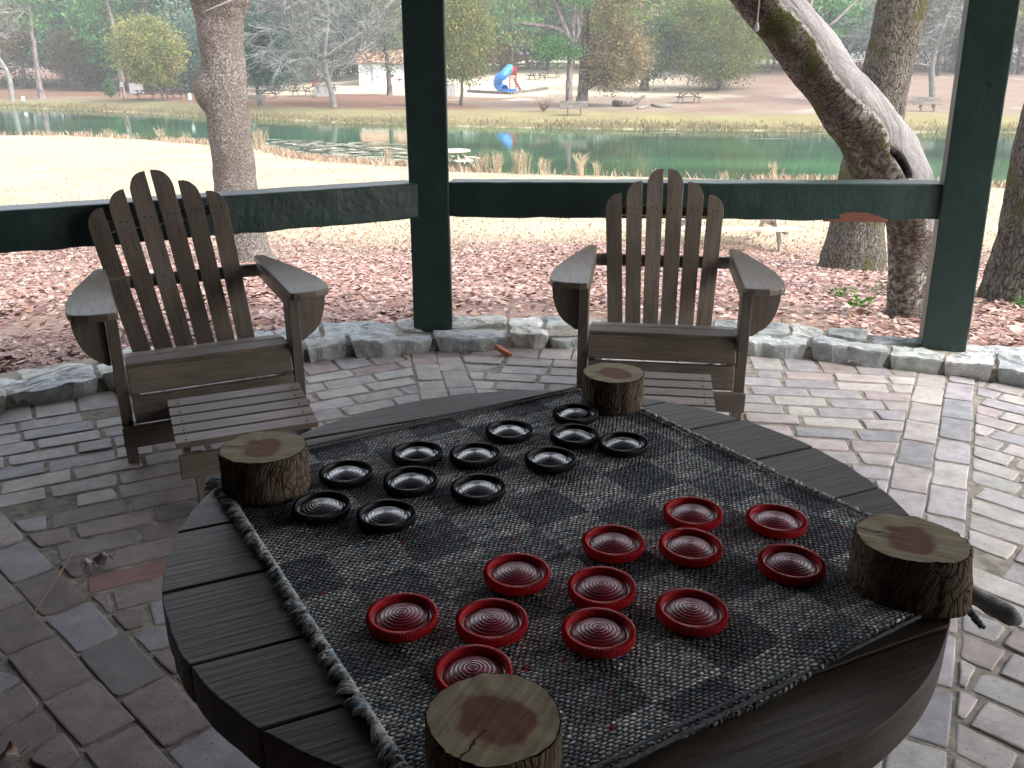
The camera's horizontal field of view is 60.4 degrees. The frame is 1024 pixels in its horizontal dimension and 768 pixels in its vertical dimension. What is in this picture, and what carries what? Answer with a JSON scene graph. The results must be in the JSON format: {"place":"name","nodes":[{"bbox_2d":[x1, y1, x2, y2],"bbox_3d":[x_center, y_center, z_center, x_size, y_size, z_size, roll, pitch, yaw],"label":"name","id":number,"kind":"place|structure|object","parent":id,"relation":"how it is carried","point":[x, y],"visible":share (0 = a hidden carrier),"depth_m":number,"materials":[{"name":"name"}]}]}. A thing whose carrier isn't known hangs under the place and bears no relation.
{"place":"outdoors","nodes":[
{"label":"outdoors","id":0,"kind":"place"},
{"bbox_2d":[0,108,1015,187],"bbox_3d":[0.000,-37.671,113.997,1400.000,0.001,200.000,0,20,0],"label":"pond water","id":1,"kind":"structure","parent":0,"point":[708,154],"depth_m":44.28,"materials":[{"name":"liquid"}]},
{"bbox_2d":[265,139,407,162],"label":"floating leaves","id":2,"kind":"object","parent":1,"relation":"on","point":[402,154],"visible":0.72,"depth_m":40.67,"materials":[{"name":"green plant"}]},
{"bbox_2d":[0,59,1023,373],"bbox_3d":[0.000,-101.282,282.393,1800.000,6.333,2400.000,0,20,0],"label":"ground","id":3,"kind":"structure","parent":0,"point":[776,95],"depth_m":39.98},
{"bbox_2d":[0,0,31,101],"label":"bare tree","id":4,"kind":"object","parent":3,"relation":"on","point":[3,66],"visible":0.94,"depth_m":80.19,"materials":[{"name":"grey plant"}]},
{"bbox_2d":[0,0,46,98],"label":"tree","id":5,"kind":"object","parent":3,"relation":"on","point":[40,91],"visible":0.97,"depth_m":81.99,"materials":[{"name":"grey plant"}]},
{"bbox_2d":[37,19,127,90],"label":"oak tree","id":6,"kind":"object","parent":3,"relation":"on","point":[86,75],"visible":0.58,"depth_m":99.84,"materials":[{"name":"green plant"}]},
{"bbox_2d":[76,0,124,95],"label":"pine tree","id":7,"kind":"object","parent":3,"relation":"on","point":[120,76],"visible":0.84,"depth_m":85.03,"materials":[{"name":"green plant"}]},
{"bbox_2d":[102,77,117,97],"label":"bush","id":8,"kind":"object","parent":3,"relation":"on","point":[109,87],"visible":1,"depth_m":83.26,"materials":[{"name":"green plant"}]},
{"bbox_2d":[128,83,143,93],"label":"bin","id":9,"kind":"object","parent":3,"relation":"on","point":[132,87],"visible":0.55,"depth_m":93.19,"materials":[{"name":"concrete"}]},
{"bbox_2d":[133,90,156,99],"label":"picnic table","id":10,"kind":"object","parent":3,"relation":"on","point":[141,93],"visible":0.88,"depth_m":79.48,"materials":[{"name":"grey wood"}]},
{"bbox_2d":[97,5,194,100],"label":"maple tree","id":11,"kind":"object","parent":3,"relation":"on","point":[158,62],"visible":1,"depth_m":74.51,"materials":[{"name":"green plant"}]},
{"bbox_2d":[140,0,197,90],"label":"bushy evergreen","id":12,"kind":"object","parent":3,"relation":"on","point":[179,82],"visible":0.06,"depth_m":97.25,"materials":[{"name":"green plant"}]},
{"bbox_2d":[165,90,187,98],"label":"picnic table","id":13,"kind":"object","parent":3,"relation":"on","point":[180,93],"visible":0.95,"depth_m":80.90,"materials":[{"name":"grey wood"}]},
{"bbox_2d":[164,14,200,92],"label":"cedar tree","id":14,"kind":"object","parent":3,"relation":"on","point":[191,38],"visible":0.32,"depth_m":92.75,"materials":[{"name":"green plant"}]},
{"bbox_2d":[190,0,276,261],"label":"oak tree","id":15,"kind":"object","parent":3,"relation":"on","point":[219,86],"visible":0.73,"depth_m":9.64,"materials":[{"name":"grey plant"}]},
{"bbox_2d":[248,95,265,106],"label":"sign","id":16,"kind":"object","parent":3,"relation":"on","point":[256,98],"visible":0.69,"depth_m":67.68,"materials":[{"name":"grey wood"}]},
{"bbox_2d":[251,127,269,148],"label":"reed clump","id":17,"kind":"object","parent":3,"relation":"on","point":[260,140],"visible":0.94,"depth_m":40.51,"materials":[{"name":"plant"}]},
{"bbox_2d":[243,2,294,105],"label":"live oak","id":18,"kind":"object","parent":3,"relation":"on","point":[264,40],"visible":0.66,"depth_m":67.76,"materials":[{"name":"green plant"}]},
{"bbox_2d":[243,0,330,90],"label":"live oak","id":19,"kind":"object","parent":3,"relation":"on","point":[287,76],"visible":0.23,"depth_m":89.78,"materials":[{"name":"green plant"}]},
{"bbox_2d":[291,87,311,95],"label":"picnic table","id":20,"kind":"object","parent":3,"relation":"on","point":[297,90],"visible":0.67,"depth_m":82.10,"materials":[{"name":"grey wood"}]},
{"bbox_2d":[315,84,328,96],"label":"bin","id":21,"kind":"object","parent":3,"relation":"on","point":[323,93],"visible":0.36,"depth_m":78.59,"materials":[{"name":"concrete"}]},
{"bbox_2d":[243,0,403,106],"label":"bare tree","id":22,"kind":"object","parent":3,"relation":"on","point":[290,7],"visible":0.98,"depth_m":63.89,"materials":[{"name":"grey plant"}]},
{"bbox_2d":[356,49,403,84],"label":"shed","id":23,"kind":"structure","parent":3,"relation":"on","point":[398,78],"depth_m":97.44,"materials":[{"name":"white paint"}]},
{"bbox_2d":[357,0,403,95],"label":"cypress tree","id":24,"kind":"object","parent":3,"relation":"on","point":[389,82],"visible":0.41,"depth_m":78.25,"materials":[{"name":"green plant"}]},
{"bbox_2d":[382,146,394,161],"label":"reed clump","id":25,"kind":"object","parent":3,"relation":"on","point":[389,154],"visible":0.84,"depth_m":35.52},
{"bbox_2d":[447,84,455,96],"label":"bin","id":26,"kind":"object","parent":3,"relation":"on","point":[451,90],"visible":0.53,"depth_m":76.85,"materials":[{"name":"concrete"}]},
{"bbox_2d":[448,148,479,171],"bbox_3d":[-2.154,-8.292,32.716,1.838,0.799,1.838,6,21,15],"label":"round picnic table","id":27,"kind":"object","parent":3,"relation":"on","point":[469,159],"visible":0.59,"depth_m":32.60,"materials":[{"name":"white wood"}]},
{"bbox_2d":[445,0,504,105],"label":"cypress tree","id":28,"kind":"object","parent":3,"relation":"on","point":[464,57],"visible":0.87,"depth_m":62.37,"materials":[{"name":"green plant"}]},
{"bbox_2d":[473,151,490,171],"bbox_3d":[-1.085,-8.200,32.352,0.707,0.763,1.171,0,20,0],"label":"reed clump","id":29,"kind":"object","parent":3,"relation":"on","point":[484,163],"visible":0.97,"depth_m":32.30,"materials":[{"name":"plant"}]},
{"bbox_2d":[491,150,504,172],"bbox_3d":[-0.506,-8.145,32.061,0.612,0.852,1.271,4,21,12],"label":"reed clump","id":30,"kind":"object","parent":3,"relation":"on","point":[498,162],"visible":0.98,"depth_m":31.99,"materials":[{"name":"plant"}]},
{"bbox_2d":[0,146,1004,263],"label":"lawn stubble","id":31,"kind":"object","parent":3,"relation":"on","point":[570,240],"visible":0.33,"depth_m":17.14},
{"bbox_2d":[0,130,1005,187],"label":"shore grass","id":32,"kind":"structure","parent":3,"relation":"on","point":[288,153],"depth_m":35.23,"materials":[{"name":"plant"}]},
{"bbox_2d":[484,38,529,70],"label":"maple tree","id":33,"kind":"object","parent":3,"relation":"on","point":[505,60],"visible":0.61,"depth_m":105.26,"materials":[{"name":"green plant"}]},
{"bbox_2d":[493,64,520,91],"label":"slide","id":34,"kind":"object","parent":3,"relation":"on","point":[508,70],"visible":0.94,"depth_m":80.64,"materials":[{"name":"blue plastic"}]},
{"bbox_2d":[467,87,547,93],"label":"timber edging","id":35,"kind":"object","parent":3,"relation":"on","point":[513,92],"visible":0.99,"depth_m":79.83,"materials":[{"name":"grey wood"}]},
{"bbox_2d":[0,101,1017,132],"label":"bank grass","id":36,"kind":"structure","parent":3,"relation":"on","point":[708,124],"depth_m":54.28,"materials":[{"name":"plant"}]},
{"bbox_2d":[0,0,1023,412],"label":"gazebo","id":37,"kind":"object","parent":3,"relation":"on","point":[428,198],"visible":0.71,"depth_m":3.62,"materials":[{"name":"wood"}]},
{"bbox_2d":[755,0,759,31],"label":"pull cord","id":38,"kind":"object","parent":37,"relation":"hanging from","point":[756,26],"visible":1,"depth_m":3.33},
{"bbox_2d":[0,0,1023,90],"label":"woods","id":39,"kind":"object","parent":3,"relation":"on","point":[49,14],"visible":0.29,"depth_m":100.49,"materials":[{"name":"green plant"}]},
{"bbox_2d":[0,224,1023,371],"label":"leaf litter","id":40,"kind":"object","parent":3,"relation":"on","point":[978,335],"visible":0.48,"depth_m":6.43,"materials":[{"name":"plant"}]},
{"bbox_2d":[0,349,1023,767],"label":"patio mortar","id":41,"kind":"object","parent":3,"relation":"on","point":[50,505],"visible":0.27,"depth_m":2.46,"materials":[{"name":"concrete"}]},
{"bbox_2d":[0,347,1023,767],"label":"patio bricks","id":42,"kind":"object","parent":41,"relation":"on","point":[166,711],"visible":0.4,"depth_m":2.46,"materials":[{"name":"brick"}]},
{"bbox_2d":[0,740,37,764],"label":"dry leaf","id":43,"kind":"object","parent":42,"relation":"on","point":[11,748],"visible":1,"depth_m":1.61,"materials":[{"name":"plant"}]},
{"bbox_2d":[32,549,74,615],"bbox_3d":[-1.116,0.479,2.150,0.013,0.014,0.305,-3,20,-7],"label":"pine needle","id":44,"kind":"object","parent":42,"relation":"on","point":[36,608],"visible":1,"depth_m":2.14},
{"bbox_2d":[85,548,120,567],"bbox_3d":[-1.045,0.439,2.242,0.058,0.032,0.096,-1,20,-2],"label":"dry leaf","id":45,"kind":"object","parent":42,"relation":"on","point":[100,559],"visible":1,"depth_m":2.23,"materials":[{"name":"plant"}]},
{"bbox_2d":[65,170,328,462],"bbox_3d":[-1.117,-0.291,3.078,0.784,0.832,0.872,-10,22,-24],"label":"adirondack chair","id":46,"kind":"object","parent":42,"relation":"on","point":[97,300],"visible":0.98,"depth_m":3.11,"materials":[{"name":"brown wood"}]},
{"bbox_2d":[167,382,317,502],"bbox_3d":[-0.846,0.141,2.725,0.386,0.261,0.619,-9,22,-22],"label":"footrest","id":47,"kind":"object","parent":42,"relation":"on","point":[211,418],"visible":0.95,"depth_m":2.52,"materials":[{"name":"brown wood"}]},
{"bbox_2d":[494,345,512,356],"bbox_3d":[-0.037,-0.144,3.827,0.088,0.020,0.034,33,26,5],"label":"brick chip","id":48,"kind":"object","parent":42,"relation":"on","point":[503,350],"visible":1,"depth_m":3.82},
{"bbox_2d":[162,390,950,767],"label":"spool table","id":49,"kind":"object","parent":42,"relation":"on","point":[260,688],"visible":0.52,"depth_m":0.87,"materials":[{"name":"grey wood"}]},
{"bbox_2d":[203,386,1022,767],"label":"checkers rug","id":50,"kind":"object","parent":49,"relation":"on","point":[655,686],"visible":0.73,"depth_m":1.00,"materials":[{"name":"fabric"}]},
{"bbox_2d":[218,431,310,506],"bbox_3d":[-0.339,0.114,1.208,0.120,0.063,0.113,0,20,0],"label":"log slice","id":51,"kind":"object","parent":50,"relation":"on","point":[264,468],"visible":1,"depth_m":1.17,"materials":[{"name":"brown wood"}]},
{"bbox_2d":[292,490,350,524],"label":"checker","id":52,"kind":"object","parent":50,"relation":"on","point":[320,507],"visible":1,"depth_m":1.14,"materials":[{"name":"black plastic"}]},
{"bbox_2d":[319,459,372,488],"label":"checker","id":53,"kind":"object","parent":50,"relation":"on","point":[346,474],"visible":1,"depth_m":1.24,"materials":[{"name":"black plastic"}]},
{"bbox_2d":[356,499,415,533],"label":"checker","id":54,"kind":"object","parent":50,"relation":"on","point":[385,516],"visible":1,"depth_m":1.12,"materials":[{"name":"black plastic"}]},
{"bbox_2d":[366,593,437,642],"bbox_3d":[-0.116,0.245,0.926,0.076,0.013,0.076,-12,24,-31],"label":"checker","id":55,"kind":"object","parent":50,"relation":"on","point":[401,617],"visible":1,"depth_m":0.92,"materials":[{"name":"red plastic"}]},
{"bbox_2d":[383,466,437,497],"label":"checker","id":56,"kind":"object","parent":50,"relation":"on","point":[410,481],"visible":1,"depth_m":1.21,"materials":[{"name":"black plastic"}]},
{"bbox_2d":[392,440,442,466],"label":"checker","id":57,"kind":"object","parent":50,"relation":"on","point":[421,453],"visible":0.99,"depth_m":1.30,"materials":[{"name":"black plastic"}]},
{"bbox_2d":[433,644,512,691],"bbox_3d":[-0.037,0.276,0.840,0.076,0.013,0.076,-8,22,-18],"label":"checker","id":58,"kind":"object","parent":50,"relation":"on","point":[454,665],"visible":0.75,"depth_m":0.85,"materials":[{"name":"red plastic"}]},
{"bbox_2d":[449,442,499,468],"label":"checker","id":59,"kind":"object","parent":50,"relation":"on","point":[475,455],"visible":1,"depth_m":1.30,"materials":[{"name":"black plastic"}]},
{"bbox_2d":[451,473,505,504],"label":"checker","id":60,"kind":"object","parent":50,"relation":"on","point":[477,489],"visible":1,"depth_m":1.20,"materials":[{"name":"black plastic"}]},
{"bbox_2d":[455,598,527,647],"bbox_3d":[-0.021,0.249,0.918,0.076,0.013,0.076,1,19,2],"label":"checker","id":61,"kind":"object","parent":50,"relation":"on","point":[496,622],"visible":1,"depth_m":0.91,"materials":[{"name":"red plastic"}]},
{"bbox_2d":[424,672,561,767],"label":"log slice","id":62,"kind":"object","parent":50,"relation":"on","point":[490,720],"visible":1,"depth_m":0.69,"materials":[{"name":"brown wood"}]},
{"bbox_2d":[485,419,532,443],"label":"checker","id":63,"kind":"object","parent":50,"relation":"on","point":[509,431],"visible":1,"depth_m":1.38,"materials":[{"name":"black plastic"}]},
{"bbox_2d":[483,552,549,595],"bbox_3d":[0.005,0.216,1.002,0.076,0.013,0.076,4,20,10],"label":"checker","id":64,"kind":"object","parent":50,"relation":"on","point":[516,574],"visible":1,"depth_m":0.99,"materials":[{"name":"red plastic"}]},
{"bbox_2d":[525,446,575,473],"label":"checker","id":65,"kind":"object","parent":50,"relation":"on","point":[550,460],"visible":1,"depth_m":1.28,"materials":[{"name":"black plastic"}]},
{"bbox_2d":[550,423,598,448],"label":"checker","id":66,"kind":"object","parent":50,"relation":"on","point":[575,436],"visible":1,"depth_m":1.36,"materials":[{"name":"black plastic"}]},
{"bbox_2d":[552,403,597,424],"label":"checker","id":67,"kind":"object","parent":50,"relation":"on","point":[575,413],"visible":0.98,"depth_m":1.45,"materials":[{"name":"black plastic"}]},
{"bbox_2d":[561,607,635,658],"bbox_3d":[0.088,0.254,0.900,0.076,0.013,0.076,0,19,-1],"label":"checker","id":68,"kind":"object","parent":50,"relation":"on","point":[597,633],"visible":1,"depth_m":0.89,"materials":[{"name":"red plastic"}]},
{"bbox_2d":[567,566,635,610],"bbox_3d":[0.099,0.226,0.973,0.076,0.013,0.076,11,24,28],"label":"checker","id":69,"kind":"object","parent":50,"relation":"on","point":[608,587],"visible":1,"depth_m":0.97,"materials":[{"name":"red plastic"}]},
{"bbox_2d":[581,363,643,415],"bbox_3d":[0.174,0.007,1.510,0.108,0.059,0.109,-11,23,-27],"label":"log slice","id":70,"kind":"object","parent":50,"relation":"on","point":[612,389],"visible":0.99,"depth_m":1.47,"materials":[{"name":"brown wood"}]},
{"bbox_2d":[582,524,644,563],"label":"checker","id":71,"kind":"object","parent":50,"relation":"on","point":[614,544],"visible":1,"depth_m":1.06,"materials":[{"name":"red plastic"}]},
{"bbox_2d":[598,431,647,457],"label":"checker","id":72,"kind":"object","parent":50,"relation":"on","point":[622,444],"visible":1,"depth_m":1.33,"materials":[{"name":"black plastic"}]},
{"bbox_2d":[658,527,722,567],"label":"checker","id":73,"kind":"object","parent":50,"relation":"on","point":[691,547],"visible":1,"depth_m":1.05,"materials":[{"name":"red plastic"}]},
{"bbox_2d":[656,588,727,636],"bbox_3d":[0.191,0.242,0.934,0.076,0.013,0.076,4,20,9],"label":"checker","id":74,"kind":"object","parent":50,"relation":"on","point":[692,612],"visible":1,"depth_m":0.93,"materials":[{"name":"red plastic"}]},
{"bbox_2d":[663,496,722,530],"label":"checker","id":75,"kind":"object","parent":50,"relation":"on","point":[694,512],"visible":0.99,"depth_m":1.13,"materials":[{"name":"red plastic"}]},
{"bbox_2d":[746,503,807,538],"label":"checker","id":76,"kind":"object","parent":50,"relation":"on","point":[777,521],"visible":1,"depth_m":1.11,"materials":[{"name":"red plastic"}]},
{"bbox_2d":[757,543,825,585],"bbox_3d":[0.324,0.209,1.020,0.076,0.013,0.076,15,26,34],"label":"checker","id":77,"kind":"object","parent":50,"relation":"on","point":[790,564],"visible":1,"depth_m":1.01,"materials":[{"name":"red plastic"}]},
{"bbox_2d":[846,514,973,618],"bbox_3d":[0.444,0.199,0.976,0.131,0.065,0.112,8,22,21],"label":"log slice","id":78,"kind":"object","parent":50,"relation":"on","point":[915,566],"visible":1,"depth_m":0.94,"materials":[{"name":"brown wood"}]},
{"bbox_2d":[549,169,785,419],"bbox_3d":[0.565,-0.365,3.320,0.784,0.804,0.872,3,20,8],"label":"adirondack chair","id":79,"kind":"object","parent":42,"relation":"on","point":[761,287],"visible":0.98,"depth_m":3.31,"materials":[{"name":"brown wood"}]},
{"bbox_2d":[643,371,715,411],"bbox_3d":[0.445,0.081,2.892,0.386,0.261,0.619,3,20,8],"label":"footrest","id":80,"kind":"object","parent":42,"relation":"on","point":[692,390],"visible":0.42,"depth_m":2.73,"materials":[{"name":"brown wood"}]},
{"bbox_2d":[509,149,533,174],"bbox_3d":[0.243,-7.936,31.257,1.073,0.943,1.190,-18,27,-40],"label":"reed clump","id":81,"kind":"object","parent":3,"relation":"on","point":[521,163],"visible":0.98,"depth_m":31.16,"materials":[{"name":"plant"}]},
{"bbox_2d":[484,58,574,67],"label":"rail fence","id":82,"kind":"object","parent":3,"relation":"on","point":[537,63],"visible":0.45,"depth_m":108.19,"materials":[{"name":"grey wood"}]},
{"bbox_2d":[523,19,552,68],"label":"bare tree","id":83,"kind":"object","parent":3,"relation":"on","point":[527,61],"visible":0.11,"depth_m":106.52,"materials":[{"name":"grey plant"}]},
{"bbox_2d":[530,94,555,111],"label":"dry shrub","id":84,"kind":"object","parent":3,"relation":"on","point":[542,105],"visible":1,"depth_m":59.27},
{"bbox_2d":[535,157,552,174],"bbox_3d":[1.031,-7.745,31.023,0.749,0.712,0.832,12,23,29],"label":"reed clump","id":85,"kind":"object","parent":3,"relation":"on","point":[545,170],"visible":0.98,"depth_m":31.00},
{"bbox_2d":[518,0,598,105],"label":"pine tree","id":86,"kind":"object","parent":3,"relation":"on","point":[571,38],"visible":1,"depth_m":61.02,"materials":[{"name":"green plant"}]},
{"bbox_2d":[560,101,587,115],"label":"park bench","id":87,"kind":"object","parent":3,"relation":"on","point":[567,103],"visible":1,"depth_m":56.76,"materials":[{"name":"grey wood"}]},
{"bbox_2d":[573,152,590,175],"bbox_3d":[2.339,-7.706,30.698,0.778,0.882,1.183,15,25,35],"label":"reed clump","id":88,"kind":"object","parent":3,"relation":"on","point":[581,166],"visible":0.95,"depth_m":30.60,"materials":[{"name":"plant"}]},
{"bbox_2d":[588,159,604,176],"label":"reed clump","id":89,"kind":"object","parent":3,"relation":"on","point":[597,169],"visible":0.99,"depth_m":30.52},
{"bbox_2d":[559,0,664,106],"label":"oak tree","id":90,"kind":"object","parent":3,"relation":"on","point":[607,68],"visible":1,"depth_m":62.43,"materials":[{"name":"green plant"}]},
{"bbox_2d":[612,95,644,106],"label":"fallen branch","id":91,"kind":"object","parent":3,"relation":"on","point":[623,103],"visible":1,"depth_m":63.91,"materials":[{"name":"wood"}]},
{"bbox_2d":[590,0,694,92],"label":"lichened oak","id":92,"kind":"object","parent":3,"relation":"on","point":[659,31],"visible":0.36,"depth_m":78.95,"materials":[{"name":"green plant"}]},
{"bbox_2d":[673,92,702,102],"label":"picnic table","id":93,"kind":"object","parent":3,"relation":"on","point":[683,96],"visible":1,"depth_m":65.81,"materials":[{"name":"grey wood"}]},
{"bbox_2d":[654,0,779,90],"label":"oak tree","id":94,"kind":"object","parent":3,"relation":"on","point":[718,68],"visible":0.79,"depth_m":77.86,"materials":[{"name":"green plant"}]},
{"bbox_2d":[681,218,805,251],"bbox_3d":[3.317,-2.466,13.605,1.950,0.615,1.720,1,20,2],"label":"picnic table","id":95,"kind":"object","parent":3,"relation":"on","point":[777,228],"visible":0.18,"depth_m":12.88,"materials":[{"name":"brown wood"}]},
{"bbox_2d":[768,160,785,179],"bbox_3d":[8.645,-7.036,28.999,0.598,0.738,0.951,17,26,39],"label":"reed clump","id":96,"kind":"object","parent":3,"relation":"on","point":[774,170],"visible":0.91,"depth_m":28.96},
{"bbox_2d":[730,0,934,322],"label":"leaning tree","id":97,"kind":"object","parent":3,"relation":"on","point":[869,130],"visible":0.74,"depth_m":4.39,"materials":[{"name":"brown plant"}]},
{"bbox_2d":[829,287,857,296],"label":"seedling","id":98,"kind":"object","parent":3,"relation":"on","point":[840,293],"visible":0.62,"depth_m":6.09,"materials":[{"name":"green plant"}]},
{"bbox_2d":[837,291,878,308],"bbox_3d":[2.195,-0.517,5.518,0.220,0.119,0.228,-11,23,-27],"label":"seedling","id":99,"kind":"object","parent":3,"relation":"on","point":[860,303],"visible":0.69,"depth_m":5.52,"materials":[{"name":"green plant"}]},
{"bbox_2d":[816,0,930,273],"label":"ridged tree","id":100,"kind":"object","parent":3,"relation":"on","point":[891,51],"visible":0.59,"depth_m":9.36,"materials":[{"name":"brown plant"}]},
{"bbox_2d":[838,33,931,47],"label":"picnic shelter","id":101,"kind":"object","parent":3,"relation":"on","point":[863,44],"depth_m":100.64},
{"bbox_2d":[913,97,942,111],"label":"park bench","id":102,"kind":"object","parent":3,"relation":"on","point":[921,104],"visible":1,"depth_m":58.12,"materials":[{"name":"grey wood"}]},
{"bbox_2d":[837,0,1023,101],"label":"bare tree","id":103,"kind":"object","parent":3,"relation":"on","point":[941,28],"visible":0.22,"depth_m":64.51,"materials":[{"name":"grey plant"}]},
{"bbox_2d":[926,0,963,71],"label":"bare tree","id":104,"kind":"object","parent":3,"relation":"on","point":[953,50],"visible":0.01,"depth_m":100.47,"materials":[{"name":"grey plant"}]},
{"bbox_2d":[951,6,1023,73],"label":"bare tree","id":105,"kind":"object","parent":3,"relation":"on","point":[1013,71],"visible":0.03,"depth_m":98.39,"materials":[{"name":"grey plant"}]},
{"bbox_2d":[975,104,1023,307],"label":"oak tree","id":106,"kind":"object","parent":3,"relation":"on","point":[1003,276],"visible":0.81,"depth_m":6.08,"materials":[{"name":"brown plant"}]},
{"bbox_2d":[8,1,1023,62],"label":"sky","id":107,"kind":"structure","parent":0,"point":[852,55],"materials":[{"name":"white"}]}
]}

